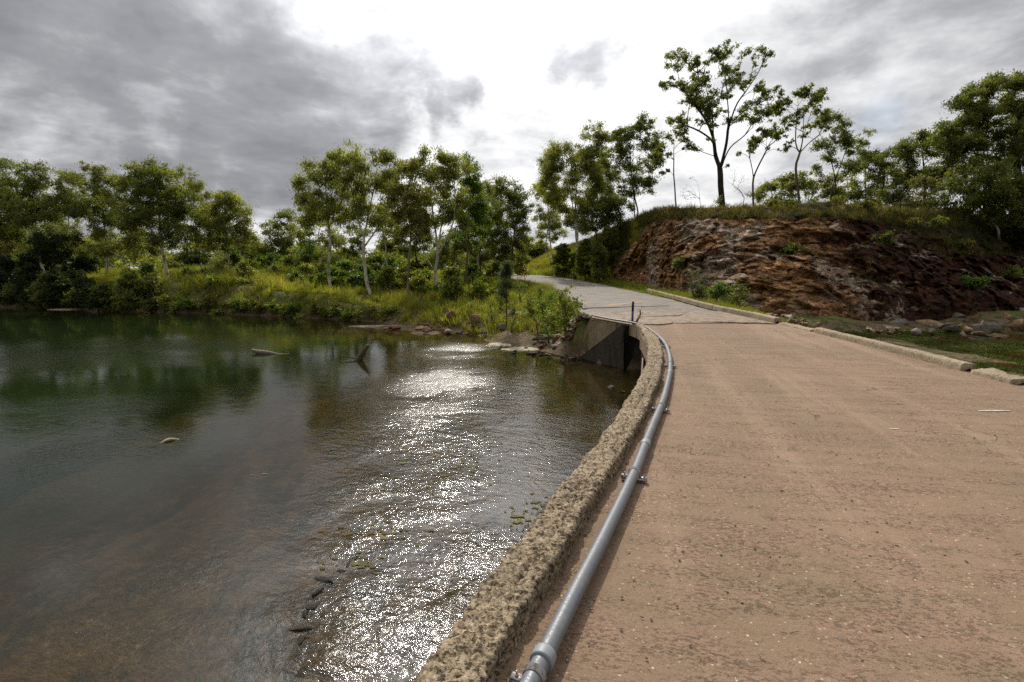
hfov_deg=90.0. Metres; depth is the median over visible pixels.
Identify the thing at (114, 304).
waterline bush
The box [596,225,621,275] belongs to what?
shrub
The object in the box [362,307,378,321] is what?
waterline bush
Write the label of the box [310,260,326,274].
bank shrub
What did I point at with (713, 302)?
kerbside grass
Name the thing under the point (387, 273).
bank shrub
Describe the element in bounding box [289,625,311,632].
river stone
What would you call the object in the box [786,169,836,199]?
tree
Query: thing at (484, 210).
gum tree
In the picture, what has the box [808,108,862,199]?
gum tree
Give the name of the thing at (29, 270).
shrub
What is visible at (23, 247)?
gum tree
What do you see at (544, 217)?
gum tree
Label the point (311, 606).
river stone
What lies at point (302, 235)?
gum tree
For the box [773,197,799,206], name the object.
shrub
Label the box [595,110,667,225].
gum tree
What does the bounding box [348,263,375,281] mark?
bank shrub
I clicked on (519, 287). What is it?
bank bush
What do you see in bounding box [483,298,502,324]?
bank bush
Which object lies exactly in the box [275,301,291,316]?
waterline bush
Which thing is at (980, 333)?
fallen stone
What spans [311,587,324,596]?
river stone
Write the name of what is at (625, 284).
verge grass
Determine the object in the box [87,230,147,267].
gum tree
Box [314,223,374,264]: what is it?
gum tree
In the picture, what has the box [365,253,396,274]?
shrub
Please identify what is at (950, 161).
tree
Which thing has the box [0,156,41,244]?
gum tree
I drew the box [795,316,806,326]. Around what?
shrub
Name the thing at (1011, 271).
shrub
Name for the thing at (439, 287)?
bank shrub
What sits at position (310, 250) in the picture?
gum tree
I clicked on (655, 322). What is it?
resurfacing layer
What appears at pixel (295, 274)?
bank shrub
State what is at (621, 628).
deck grit
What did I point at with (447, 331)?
shelf stone
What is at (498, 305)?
bank bush
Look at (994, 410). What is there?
road marking
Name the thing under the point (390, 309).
waterline bush
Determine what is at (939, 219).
shrub
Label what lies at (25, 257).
shrub
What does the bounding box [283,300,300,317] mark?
waterline bush
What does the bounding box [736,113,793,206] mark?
gum tree
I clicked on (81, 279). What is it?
waterline bush
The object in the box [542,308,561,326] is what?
shrub
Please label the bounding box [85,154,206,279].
gum tree
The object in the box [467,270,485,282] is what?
bank shrub
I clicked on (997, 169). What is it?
gum tree
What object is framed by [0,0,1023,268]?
sky
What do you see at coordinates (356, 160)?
gum tree
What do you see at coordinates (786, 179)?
tree
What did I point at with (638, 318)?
weed
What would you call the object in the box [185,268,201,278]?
bank shrub
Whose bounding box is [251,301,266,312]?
waterline bush
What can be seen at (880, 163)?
gum tree
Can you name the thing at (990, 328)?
boulder
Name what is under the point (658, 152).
gum tree
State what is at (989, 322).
boulder
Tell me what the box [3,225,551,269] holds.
distant wood
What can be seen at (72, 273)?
shrub
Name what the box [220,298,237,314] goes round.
waterline bush
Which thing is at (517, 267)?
shrub
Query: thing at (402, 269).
bank shrub
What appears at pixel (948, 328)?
fallen stone
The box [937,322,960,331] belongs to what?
boulder
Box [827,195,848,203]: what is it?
shrub
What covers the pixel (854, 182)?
gum tree
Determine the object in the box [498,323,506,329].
boulder
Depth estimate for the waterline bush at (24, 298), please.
39.08 m
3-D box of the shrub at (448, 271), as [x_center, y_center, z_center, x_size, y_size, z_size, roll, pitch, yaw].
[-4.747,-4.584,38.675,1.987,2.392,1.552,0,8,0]
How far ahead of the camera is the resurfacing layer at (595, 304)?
22.48 m
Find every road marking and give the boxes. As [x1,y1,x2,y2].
[607,301,641,305]
[979,410,1009,410]
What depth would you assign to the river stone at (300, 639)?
4.25 m
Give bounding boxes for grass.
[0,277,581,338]
[1,260,571,337]
[100,267,614,284]
[438,271,787,333]
[481,203,694,277]
[642,198,1016,230]
[648,290,785,321]
[872,202,1023,256]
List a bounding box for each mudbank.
[47,308,78,309]
[346,325,401,327]
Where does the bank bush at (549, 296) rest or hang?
on the ground at (206, 568)
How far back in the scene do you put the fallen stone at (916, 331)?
23.22 m
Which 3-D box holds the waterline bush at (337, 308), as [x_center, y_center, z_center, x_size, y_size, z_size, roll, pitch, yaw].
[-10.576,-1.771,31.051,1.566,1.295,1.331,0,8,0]
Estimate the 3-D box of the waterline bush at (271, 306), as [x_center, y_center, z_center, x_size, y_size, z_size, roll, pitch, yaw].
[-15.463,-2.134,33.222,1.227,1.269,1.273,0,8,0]
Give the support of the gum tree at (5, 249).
on the ground at (206, 568)
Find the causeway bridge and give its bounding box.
[410,317,1023,681]
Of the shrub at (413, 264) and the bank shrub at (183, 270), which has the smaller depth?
the bank shrub at (183, 270)
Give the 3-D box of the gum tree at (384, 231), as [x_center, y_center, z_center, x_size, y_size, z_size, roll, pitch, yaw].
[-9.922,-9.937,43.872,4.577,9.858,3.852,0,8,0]
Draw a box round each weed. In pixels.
[252,428,547,573]
[635,307,642,322]
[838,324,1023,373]
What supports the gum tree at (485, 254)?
on the ground at (206, 568)
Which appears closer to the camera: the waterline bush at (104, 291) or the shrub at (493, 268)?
the waterline bush at (104, 291)
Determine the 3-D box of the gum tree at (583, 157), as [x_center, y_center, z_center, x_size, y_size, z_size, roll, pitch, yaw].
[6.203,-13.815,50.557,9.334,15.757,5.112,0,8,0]
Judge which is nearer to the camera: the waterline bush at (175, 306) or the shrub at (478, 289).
the shrub at (478, 289)
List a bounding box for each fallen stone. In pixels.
[886,326,894,331]
[911,328,921,335]
[929,328,936,335]
[942,326,953,330]
[963,329,971,333]
[971,331,984,335]
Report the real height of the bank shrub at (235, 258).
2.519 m
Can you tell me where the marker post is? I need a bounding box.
[631,301,633,321]
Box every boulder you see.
[444,310,455,319]
[470,314,480,325]
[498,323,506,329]
[504,309,514,317]
[888,318,908,324]
[916,320,943,326]
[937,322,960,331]
[952,312,966,317]
[962,315,980,322]
[970,324,1001,333]
[980,320,999,325]
[1001,312,1011,319]
[1006,319,1023,331]
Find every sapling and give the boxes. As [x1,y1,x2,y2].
[518,264,532,298]
[680,177,700,207]
[729,167,748,201]
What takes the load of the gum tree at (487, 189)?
on the ground at (206, 568)
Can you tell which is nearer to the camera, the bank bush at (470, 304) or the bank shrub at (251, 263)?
the bank bush at (470, 304)
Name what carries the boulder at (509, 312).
on the ground at (206, 568)
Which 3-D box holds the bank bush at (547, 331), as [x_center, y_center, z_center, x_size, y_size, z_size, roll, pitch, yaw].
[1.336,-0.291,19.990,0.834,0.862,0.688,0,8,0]
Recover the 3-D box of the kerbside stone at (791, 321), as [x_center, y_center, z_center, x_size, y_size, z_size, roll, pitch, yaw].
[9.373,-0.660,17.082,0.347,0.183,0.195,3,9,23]
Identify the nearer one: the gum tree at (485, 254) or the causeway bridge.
the causeway bridge
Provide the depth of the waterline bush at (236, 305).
34.07 m
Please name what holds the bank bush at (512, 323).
on the ground at (206, 568)
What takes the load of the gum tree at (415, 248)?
on the ground at (206, 568)
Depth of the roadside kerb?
19.53 m
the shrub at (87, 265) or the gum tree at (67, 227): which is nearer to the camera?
the shrub at (87, 265)
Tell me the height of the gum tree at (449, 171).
10.938 m
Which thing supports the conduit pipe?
on the causeway bridge
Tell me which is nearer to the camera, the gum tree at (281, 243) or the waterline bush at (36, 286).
the waterline bush at (36, 286)
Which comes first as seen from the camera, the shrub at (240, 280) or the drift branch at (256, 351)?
the drift branch at (256, 351)
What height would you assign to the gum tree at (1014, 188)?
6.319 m
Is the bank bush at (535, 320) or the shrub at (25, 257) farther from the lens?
the shrub at (25, 257)
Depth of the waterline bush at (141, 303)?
35.97 m
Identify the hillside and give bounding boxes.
[537,202,1023,320]
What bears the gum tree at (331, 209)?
on the ground at (206, 568)
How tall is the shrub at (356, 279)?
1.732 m
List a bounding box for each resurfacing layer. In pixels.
[579,301,668,309]
[615,312,684,316]
[634,320,672,324]
[677,311,775,323]
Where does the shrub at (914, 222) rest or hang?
on the hillside
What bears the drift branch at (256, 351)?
on the water
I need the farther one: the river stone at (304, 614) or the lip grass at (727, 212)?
the lip grass at (727, 212)
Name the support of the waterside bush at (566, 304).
on the ground at (206, 568)
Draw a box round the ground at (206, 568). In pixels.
[0,270,1023,681]
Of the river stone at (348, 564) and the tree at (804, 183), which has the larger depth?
the tree at (804, 183)
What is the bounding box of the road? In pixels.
[488,274,776,323]
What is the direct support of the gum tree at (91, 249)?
on the ground at (206, 568)
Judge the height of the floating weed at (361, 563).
0.008 m
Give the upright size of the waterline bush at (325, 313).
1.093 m
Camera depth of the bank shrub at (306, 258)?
43.41 m
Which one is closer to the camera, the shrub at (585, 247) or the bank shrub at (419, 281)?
the bank shrub at (419, 281)
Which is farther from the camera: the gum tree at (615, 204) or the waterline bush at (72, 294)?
the gum tree at (615, 204)
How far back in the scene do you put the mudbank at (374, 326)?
27.42 m
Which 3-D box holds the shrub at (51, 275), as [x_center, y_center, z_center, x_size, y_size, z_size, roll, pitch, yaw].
[-35.170,-4.078,39.340,2.642,3.234,2.537,-4,9,-25]
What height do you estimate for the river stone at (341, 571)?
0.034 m
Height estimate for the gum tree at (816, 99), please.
8.440 m
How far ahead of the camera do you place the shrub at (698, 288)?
26.65 m
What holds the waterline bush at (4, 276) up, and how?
on the ground at (206, 568)
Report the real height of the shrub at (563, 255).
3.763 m
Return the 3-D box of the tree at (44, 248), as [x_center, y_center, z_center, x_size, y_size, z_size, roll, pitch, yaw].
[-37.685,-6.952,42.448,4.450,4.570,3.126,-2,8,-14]
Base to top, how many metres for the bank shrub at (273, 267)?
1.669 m
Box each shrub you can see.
[0,254,21,280]
[5,262,44,299]
[14,248,63,273]
[37,269,70,304]
[57,254,103,275]
[64,268,86,280]
[108,266,148,311]
[137,262,158,276]
[138,272,166,300]
[179,267,191,279]
[181,253,211,267]
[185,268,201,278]
[198,264,213,273]
[203,257,227,275]
[205,271,224,286]
[225,248,244,269]
[231,275,249,285]
[232,258,258,278]
[241,276,264,285]
[244,255,260,267]
[253,254,266,269]
[257,264,288,275]
[262,250,285,268]
[284,253,297,269]
[284,267,306,283]
[291,253,315,267]
[291,260,317,279]
[307,264,349,284]
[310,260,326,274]
[330,259,355,277]
[345,270,376,289]
[347,261,359,277]
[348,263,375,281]
[363,269,386,287]
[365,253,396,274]
[372,263,401,291]
[377,254,399,275]
[393,272,413,291]
[396,267,411,277]
[402,255,432,272]
[402,268,420,285]
[409,267,430,294]
[418,268,433,295]
[430,277,447,285]
[430,283,446,295]
[439,264,461,281]
[439,275,465,300]
[457,263,482,277]
[461,276,497,300]
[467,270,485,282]
[484,261,503,277]
[513,261,529,274]
[517,295,538,317]
[537,296,555,319]
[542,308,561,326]
[548,242,575,276]
[570,236,595,279]
[584,241,608,281]
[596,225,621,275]
[671,254,688,276]
[684,269,708,300]
[704,280,736,301]
[713,196,722,207]
[723,280,753,306]
[758,197,781,206]
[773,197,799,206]
[780,241,814,254]
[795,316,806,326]
[801,190,819,202]
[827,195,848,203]
[852,196,885,207]
[855,199,877,211]
[870,229,899,244]
[891,200,916,208]
[900,217,931,228]
[929,215,950,225]
[955,237,976,249]
[957,272,990,292]
[1000,264,1023,279]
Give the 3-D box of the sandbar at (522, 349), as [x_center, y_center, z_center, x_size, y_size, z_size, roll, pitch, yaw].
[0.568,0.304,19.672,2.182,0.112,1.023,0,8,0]
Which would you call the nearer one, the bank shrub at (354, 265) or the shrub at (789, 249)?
the shrub at (789, 249)
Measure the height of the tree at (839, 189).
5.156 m
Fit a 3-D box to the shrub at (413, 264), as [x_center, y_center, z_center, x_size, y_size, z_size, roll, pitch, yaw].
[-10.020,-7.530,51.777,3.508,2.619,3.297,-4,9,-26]
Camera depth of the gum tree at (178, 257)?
52.71 m
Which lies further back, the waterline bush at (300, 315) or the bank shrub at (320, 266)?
the bank shrub at (320, 266)
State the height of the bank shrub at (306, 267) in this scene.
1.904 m
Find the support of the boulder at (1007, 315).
on the ground at (206, 568)
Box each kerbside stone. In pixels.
[773,309,786,315]
[787,318,797,323]
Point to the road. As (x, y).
(587, 291)
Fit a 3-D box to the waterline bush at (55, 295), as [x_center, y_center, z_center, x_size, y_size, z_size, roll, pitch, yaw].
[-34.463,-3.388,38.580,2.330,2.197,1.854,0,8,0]
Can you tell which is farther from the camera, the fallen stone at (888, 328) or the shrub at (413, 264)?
the shrub at (413, 264)
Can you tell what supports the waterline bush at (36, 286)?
on the ground at (206, 568)
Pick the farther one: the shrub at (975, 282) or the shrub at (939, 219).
the shrub at (939, 219)
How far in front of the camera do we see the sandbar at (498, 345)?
20.52 m
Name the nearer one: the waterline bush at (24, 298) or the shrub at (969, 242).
the shrub at (969, 242)
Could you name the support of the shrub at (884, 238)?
on the hillside
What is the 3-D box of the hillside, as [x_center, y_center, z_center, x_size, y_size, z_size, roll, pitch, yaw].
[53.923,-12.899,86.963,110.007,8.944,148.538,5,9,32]
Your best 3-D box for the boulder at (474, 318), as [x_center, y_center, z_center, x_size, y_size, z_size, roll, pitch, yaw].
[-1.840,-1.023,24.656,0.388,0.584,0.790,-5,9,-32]
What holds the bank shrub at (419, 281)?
on the ground at (206, 568)
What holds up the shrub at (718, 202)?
on the hillside
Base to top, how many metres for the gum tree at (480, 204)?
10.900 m
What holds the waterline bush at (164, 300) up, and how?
on the ground at (206, 568)
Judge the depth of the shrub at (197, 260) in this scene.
48.97 m
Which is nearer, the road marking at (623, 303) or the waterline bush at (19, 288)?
the road marking at (623, 303)
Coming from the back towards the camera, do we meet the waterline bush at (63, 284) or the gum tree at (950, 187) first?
the waterline bush at (63, 284)
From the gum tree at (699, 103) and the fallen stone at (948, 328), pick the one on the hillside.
the gum tree at (699, 103)
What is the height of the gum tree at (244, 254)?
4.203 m
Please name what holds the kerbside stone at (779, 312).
on the kerbside grass at (713, 302)
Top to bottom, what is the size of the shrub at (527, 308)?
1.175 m
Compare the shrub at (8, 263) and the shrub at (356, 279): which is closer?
the shrub at (356, 279)
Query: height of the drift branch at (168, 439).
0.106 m
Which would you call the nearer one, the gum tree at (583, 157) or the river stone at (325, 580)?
the river stone at (325, 580)
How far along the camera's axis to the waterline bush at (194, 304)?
35.25 m
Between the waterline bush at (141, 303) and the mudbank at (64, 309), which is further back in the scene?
the mudbank at (64, 309)
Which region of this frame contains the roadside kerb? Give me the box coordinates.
[647,289,780,322]
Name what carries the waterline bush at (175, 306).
on the ground at (206, 568)
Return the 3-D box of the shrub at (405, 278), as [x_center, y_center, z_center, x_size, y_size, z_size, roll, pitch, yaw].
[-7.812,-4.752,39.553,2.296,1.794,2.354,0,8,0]
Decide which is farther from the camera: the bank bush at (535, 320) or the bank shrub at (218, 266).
the bank shrub at (218, 266)
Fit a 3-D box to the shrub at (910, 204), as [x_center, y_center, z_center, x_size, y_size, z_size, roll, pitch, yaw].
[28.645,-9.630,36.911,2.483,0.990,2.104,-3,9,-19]
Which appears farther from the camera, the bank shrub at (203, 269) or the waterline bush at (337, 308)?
the bank shrub at (203, 269)
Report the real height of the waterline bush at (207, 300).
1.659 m
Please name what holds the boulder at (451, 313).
on the ground at (206, 568)
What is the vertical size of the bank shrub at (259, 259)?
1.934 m
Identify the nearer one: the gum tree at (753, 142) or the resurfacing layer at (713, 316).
the resurfacing layer at (713, 316)
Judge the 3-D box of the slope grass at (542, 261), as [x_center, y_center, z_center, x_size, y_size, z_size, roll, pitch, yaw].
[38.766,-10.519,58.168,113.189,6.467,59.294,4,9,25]
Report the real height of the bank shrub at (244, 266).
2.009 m
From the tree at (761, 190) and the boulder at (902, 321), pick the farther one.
the tree at (761, 190)
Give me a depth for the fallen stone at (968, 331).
23.52 m
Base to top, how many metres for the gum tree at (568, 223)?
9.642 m
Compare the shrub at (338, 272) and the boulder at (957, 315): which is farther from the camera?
the shrub at (338, 272)
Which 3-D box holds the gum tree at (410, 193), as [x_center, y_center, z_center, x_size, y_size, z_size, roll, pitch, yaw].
[-6.438,-7.039,32.757,3.994,9.425,3.086,0,8,0]
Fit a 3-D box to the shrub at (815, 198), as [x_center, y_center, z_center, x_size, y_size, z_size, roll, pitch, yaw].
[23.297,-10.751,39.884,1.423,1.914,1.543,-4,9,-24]
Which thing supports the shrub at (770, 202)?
on the hillside
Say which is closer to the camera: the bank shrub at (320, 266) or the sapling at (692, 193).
the sapling at (692, 193)
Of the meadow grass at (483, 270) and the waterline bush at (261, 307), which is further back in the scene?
the meadow grass at (483, 270)
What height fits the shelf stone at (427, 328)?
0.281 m
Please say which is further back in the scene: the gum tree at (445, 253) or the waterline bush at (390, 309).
the gum tree at (445, 253)
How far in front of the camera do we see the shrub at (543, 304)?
22.47 m
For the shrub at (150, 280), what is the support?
on the ground at (206, 568)
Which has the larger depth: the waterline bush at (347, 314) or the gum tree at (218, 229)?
the gum tree at (218, 229)
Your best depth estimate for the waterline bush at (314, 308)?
31.66 m
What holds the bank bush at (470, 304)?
on the ground at (206, 568)
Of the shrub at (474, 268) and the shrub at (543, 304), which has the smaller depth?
the shrub at (543, 304)
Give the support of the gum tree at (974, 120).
on the hillside
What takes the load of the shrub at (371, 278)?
on the ground at (206, 568)
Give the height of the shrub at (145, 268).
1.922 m
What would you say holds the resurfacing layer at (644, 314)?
on the road
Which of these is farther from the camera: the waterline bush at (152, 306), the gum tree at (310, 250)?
the gum tree at (310, 250)
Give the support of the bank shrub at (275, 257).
on the ground at (206, 568)
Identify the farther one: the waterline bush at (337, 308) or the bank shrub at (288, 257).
the bank shrub at (288, 257)
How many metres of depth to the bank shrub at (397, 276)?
38.08 m
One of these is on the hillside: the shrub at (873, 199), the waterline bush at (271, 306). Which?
the shrub at (873, 199)
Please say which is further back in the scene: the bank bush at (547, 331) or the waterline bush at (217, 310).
the waterline bush at (217, 310)
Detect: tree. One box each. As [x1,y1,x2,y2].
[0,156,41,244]
[0,159,93,272]
[0,230,33,259]
[12,221,86,266]
[47,168,101,263]
[65,161,131,272]
[71,236,132,270]
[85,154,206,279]
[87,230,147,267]
[169,229,221,262]
[171,163,214,231]
[188,189,265,268]
[214,240,259,265]
[244,207,300,259]
[283,206,348,263]
[285,156,366,288]
[298,237,348,264]
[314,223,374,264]
[323,137,409,294]
[370,166,408,265]
[372,206,441,271]
[383,156,440,296]
[395,144,478,290]
[421,227,484,268]
[446,151,496,288]
[452,180,508,263]
[464,238,498,269]
[471,173,504,271]
[477,172,534,280]
[494,252,531,266]
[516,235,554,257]
[528,115,618,272]
[528,157,574,272]
[532,181,569,270]
[560,158,623,241]
[575,190,635,234]
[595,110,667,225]
[648,123,689,204]
[658,38,784,206]
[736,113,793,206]
[744,178,787,202]
[768,168,799,200]
[774,82,834,202]
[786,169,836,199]
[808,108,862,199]
[817,170,862,201]
[841,182,877,200]
[846,125,876,189]
[850,146,917,192]
[865,175,916,205]
[880,126,967,200]
[899,173,943,209]
[922,153,992,194]
[923,69,1023,222]
[924,164,989,220]
[948,153,1023,239]
[959,169,1023,231]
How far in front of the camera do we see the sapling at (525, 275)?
33.75 m
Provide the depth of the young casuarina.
22.35 m
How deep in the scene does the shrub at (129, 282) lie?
35.95 m
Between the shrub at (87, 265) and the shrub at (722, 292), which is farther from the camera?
the shrub at (87, 265)
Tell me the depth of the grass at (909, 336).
20.20 m
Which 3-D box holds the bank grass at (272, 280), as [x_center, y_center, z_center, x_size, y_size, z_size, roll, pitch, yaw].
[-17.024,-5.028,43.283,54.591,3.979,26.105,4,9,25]
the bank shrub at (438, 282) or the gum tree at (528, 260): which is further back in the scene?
the gum tree at (528, 260)
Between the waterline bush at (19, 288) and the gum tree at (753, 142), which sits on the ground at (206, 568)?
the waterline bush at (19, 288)
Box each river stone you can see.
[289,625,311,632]
[297,635,304,645]
[300,610,308,620]
[302,602,317,610]
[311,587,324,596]
[316,576,334,584]
[336,569,344,573]
[346,558,351,567]
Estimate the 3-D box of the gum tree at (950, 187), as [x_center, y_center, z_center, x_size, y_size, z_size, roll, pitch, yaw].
[30.233,-9.947,35.000,4.518,4.173,2.632,0,8,0]
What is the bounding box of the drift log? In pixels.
[341,344,369,367]
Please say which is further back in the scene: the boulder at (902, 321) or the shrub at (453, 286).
the shrub at (453, 286)
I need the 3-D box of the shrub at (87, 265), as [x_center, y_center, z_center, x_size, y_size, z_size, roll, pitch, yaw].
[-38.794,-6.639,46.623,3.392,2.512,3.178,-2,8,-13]
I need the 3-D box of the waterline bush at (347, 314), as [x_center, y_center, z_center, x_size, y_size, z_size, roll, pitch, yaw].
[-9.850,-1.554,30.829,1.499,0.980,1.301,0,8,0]
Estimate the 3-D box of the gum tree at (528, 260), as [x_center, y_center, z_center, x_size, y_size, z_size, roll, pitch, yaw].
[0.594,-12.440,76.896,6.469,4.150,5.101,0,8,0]
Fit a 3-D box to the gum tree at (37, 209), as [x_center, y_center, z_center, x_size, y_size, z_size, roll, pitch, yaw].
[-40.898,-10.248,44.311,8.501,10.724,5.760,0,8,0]
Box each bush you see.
[0,269,16,305]
[0,274,33,303]
[0,282,18,304]
[11,284,44,309]
[23,271,53,308]
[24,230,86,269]
[36,283,68,308]
[46,275,75,308]
[60,287,81,307]
[68,271,97,307]
[77,281,111,310]
[86,281,123,310]
[109,294,128,310]
[125,300,137,309]
[133,297,147,309]
[137,297,160,313]
[155,289,175,312]
[164,300,181,313]
[176,296,192,311]
[188,298,204,311]
[196,292,216,313]
[208,303,224,314]
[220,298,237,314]
[231,295,246,313]
[239,296,260,313]
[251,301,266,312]
[262,299,279,312]
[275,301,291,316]
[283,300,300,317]
[293,310,312,317]
[308,301,324,318]
[317,305,331,317]
[327,302,344,317]
[338,307,356,319]
[352,303,372,320]
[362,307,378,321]
[377,302,397,321]
[435,298,453,311]
[459,300,476,313]
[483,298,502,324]
[493,279,503,309]
[503,299,523,332]
[511,282,530,302]
[527,304,544,336]
[533,284,552,301]
[536,323,556,342]
[540,284,585,340]
[541,291,557,305]
[547,286,570,312]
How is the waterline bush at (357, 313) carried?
on the ground at (206, 568)
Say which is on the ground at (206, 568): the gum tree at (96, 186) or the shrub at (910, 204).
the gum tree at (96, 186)
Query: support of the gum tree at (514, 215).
on the ground at (206, 568)
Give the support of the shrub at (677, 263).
on the hillside
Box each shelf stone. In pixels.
[422,326,431,331]
[444,329,451,333]
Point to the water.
(108, 387)
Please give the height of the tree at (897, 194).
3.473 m
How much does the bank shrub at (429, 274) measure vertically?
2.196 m
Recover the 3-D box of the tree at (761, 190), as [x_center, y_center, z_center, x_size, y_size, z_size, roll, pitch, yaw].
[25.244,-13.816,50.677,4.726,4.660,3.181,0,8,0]
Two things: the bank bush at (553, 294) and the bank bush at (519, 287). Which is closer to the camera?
the bank bush at (553, 294)
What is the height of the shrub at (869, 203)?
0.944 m
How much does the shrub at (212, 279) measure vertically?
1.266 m
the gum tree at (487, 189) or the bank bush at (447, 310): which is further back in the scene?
the gum tree at (487, 189)
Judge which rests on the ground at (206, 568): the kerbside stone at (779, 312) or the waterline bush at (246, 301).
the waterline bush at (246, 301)
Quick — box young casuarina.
[494,259,515,326]
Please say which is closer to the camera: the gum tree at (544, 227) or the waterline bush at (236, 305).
the waterline bush at (236, 305)
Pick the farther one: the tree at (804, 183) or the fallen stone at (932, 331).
the tree at (804, 183)
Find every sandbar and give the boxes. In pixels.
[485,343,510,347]
[498,347,538,351]
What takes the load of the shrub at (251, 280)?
on the ground at (206, 568)
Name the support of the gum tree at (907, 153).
on the hillside
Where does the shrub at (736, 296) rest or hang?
on the ground at (206, 568)
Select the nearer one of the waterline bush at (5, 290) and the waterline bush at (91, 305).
the waterline bush at (91, 305)
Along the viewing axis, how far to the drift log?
17.15 m
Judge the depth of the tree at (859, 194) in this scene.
44.44 m
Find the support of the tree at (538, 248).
on the hillside
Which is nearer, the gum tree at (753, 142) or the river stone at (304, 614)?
the river stone at (304, 614)
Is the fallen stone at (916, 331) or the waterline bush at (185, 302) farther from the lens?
the waterline bush at (185, 302)
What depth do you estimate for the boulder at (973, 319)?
26.46 m
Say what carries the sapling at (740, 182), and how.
on the hillside
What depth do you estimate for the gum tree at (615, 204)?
48.48 m
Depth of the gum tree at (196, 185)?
53.82 m
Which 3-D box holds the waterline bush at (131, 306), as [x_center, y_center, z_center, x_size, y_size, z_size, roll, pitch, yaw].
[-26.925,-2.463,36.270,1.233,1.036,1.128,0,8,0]
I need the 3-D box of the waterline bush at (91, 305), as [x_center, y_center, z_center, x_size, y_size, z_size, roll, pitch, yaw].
[-29.896,-3.197,36.993,2.327,2.255,2.296,-6,10,-35]
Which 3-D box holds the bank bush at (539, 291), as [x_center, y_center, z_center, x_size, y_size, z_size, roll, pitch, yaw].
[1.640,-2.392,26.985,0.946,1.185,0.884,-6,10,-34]
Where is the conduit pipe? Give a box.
[509,315,675,681]
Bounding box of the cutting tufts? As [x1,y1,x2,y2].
[617,216,1023,318]
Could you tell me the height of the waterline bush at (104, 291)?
2.380 m
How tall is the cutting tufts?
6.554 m
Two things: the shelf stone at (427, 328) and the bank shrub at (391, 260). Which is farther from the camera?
the bank shrub at (391, 260)
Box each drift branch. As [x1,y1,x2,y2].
[157,438,181,445]
[251,349,289,353]
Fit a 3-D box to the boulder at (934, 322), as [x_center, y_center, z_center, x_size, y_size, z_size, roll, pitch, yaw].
[21.261,-0.850,26.020,0.849,0.494,1.587,-1,8,-9]
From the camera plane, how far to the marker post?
16.00 m
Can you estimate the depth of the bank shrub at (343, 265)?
44.92 m
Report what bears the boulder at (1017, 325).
on the ground at (206, 568)
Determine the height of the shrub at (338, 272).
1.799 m
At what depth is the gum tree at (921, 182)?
36.48 m
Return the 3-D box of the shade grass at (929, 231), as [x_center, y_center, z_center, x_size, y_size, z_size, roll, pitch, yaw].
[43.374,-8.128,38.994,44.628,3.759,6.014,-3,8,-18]
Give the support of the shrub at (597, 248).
on the ground at (206, 568)
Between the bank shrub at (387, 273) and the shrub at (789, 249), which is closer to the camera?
the shrub at (789, 249)
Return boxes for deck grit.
[509,325,1020,681]

